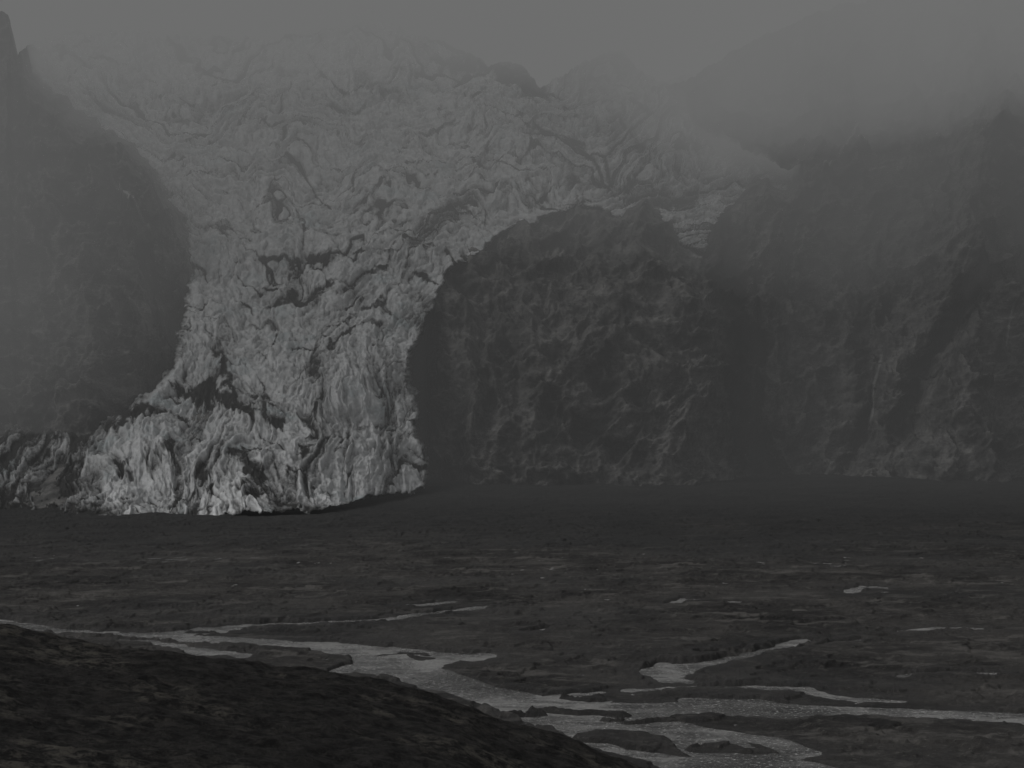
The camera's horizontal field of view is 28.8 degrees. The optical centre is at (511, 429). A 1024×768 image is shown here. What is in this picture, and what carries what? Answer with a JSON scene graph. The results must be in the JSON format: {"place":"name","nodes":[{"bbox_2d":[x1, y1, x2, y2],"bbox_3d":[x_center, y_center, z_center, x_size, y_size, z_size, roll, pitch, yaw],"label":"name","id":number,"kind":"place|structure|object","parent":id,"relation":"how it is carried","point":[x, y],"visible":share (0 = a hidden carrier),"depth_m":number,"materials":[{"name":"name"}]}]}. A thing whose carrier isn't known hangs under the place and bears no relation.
{"place":"outdoors","nodes":[
{"label":"outdoors","id":0,"kind":"place"},
{"bbox_2d":[0,624,641,767],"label":"foreground hill","id":1,"kind":"structure","parent":0,"point":[65,702],"depth_m":291.52,"materials":[{"name":"black soil"}]},
{"bbox_2d":[0,0,866,87],"label":"sky","id":2,"kind":"structure","parent":0,"point":[667,40],"materials":[{"name":"grey"}]},
{"bbox_2d":[0,0,1023,508],"bbox_3d":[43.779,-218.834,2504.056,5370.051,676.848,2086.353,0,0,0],"label":"mountain massif rock","id":3,"kind":"object","parent":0,"point":[848,300],"visible":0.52,"depth_m":2021.27,"materials":[{"name":"grey stone"}]},
{"bbox_2d":[0,21,792,515],"bbox_3d":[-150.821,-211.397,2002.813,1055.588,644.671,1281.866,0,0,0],"label":"glacier icefall","id":4,"kind":"object","parent":3,"relation":"on","point":[342,201],"visible":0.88,"depth_m":2190.82,"materials":[{"name":"white ice"}]},
{"bbox_2d":[0,473,1023,767],"bbox_3d":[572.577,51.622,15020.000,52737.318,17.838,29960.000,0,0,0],"label":"outwash plain ground","id":5,"kind":"structure","parent":0,"point":[638,555],"depth_m":729.38,"materials":[{"name":"grey gravel"}]},
{"bbox_2d":[0,551,1023,767],"bbox_3d":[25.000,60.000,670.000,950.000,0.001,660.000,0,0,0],"label":"braided river water","id":6,"kind":"structure","parent":0,"point":[682,736],"depth_m":438.41,"materials":[{"name":"grey liquid"}]}
]}

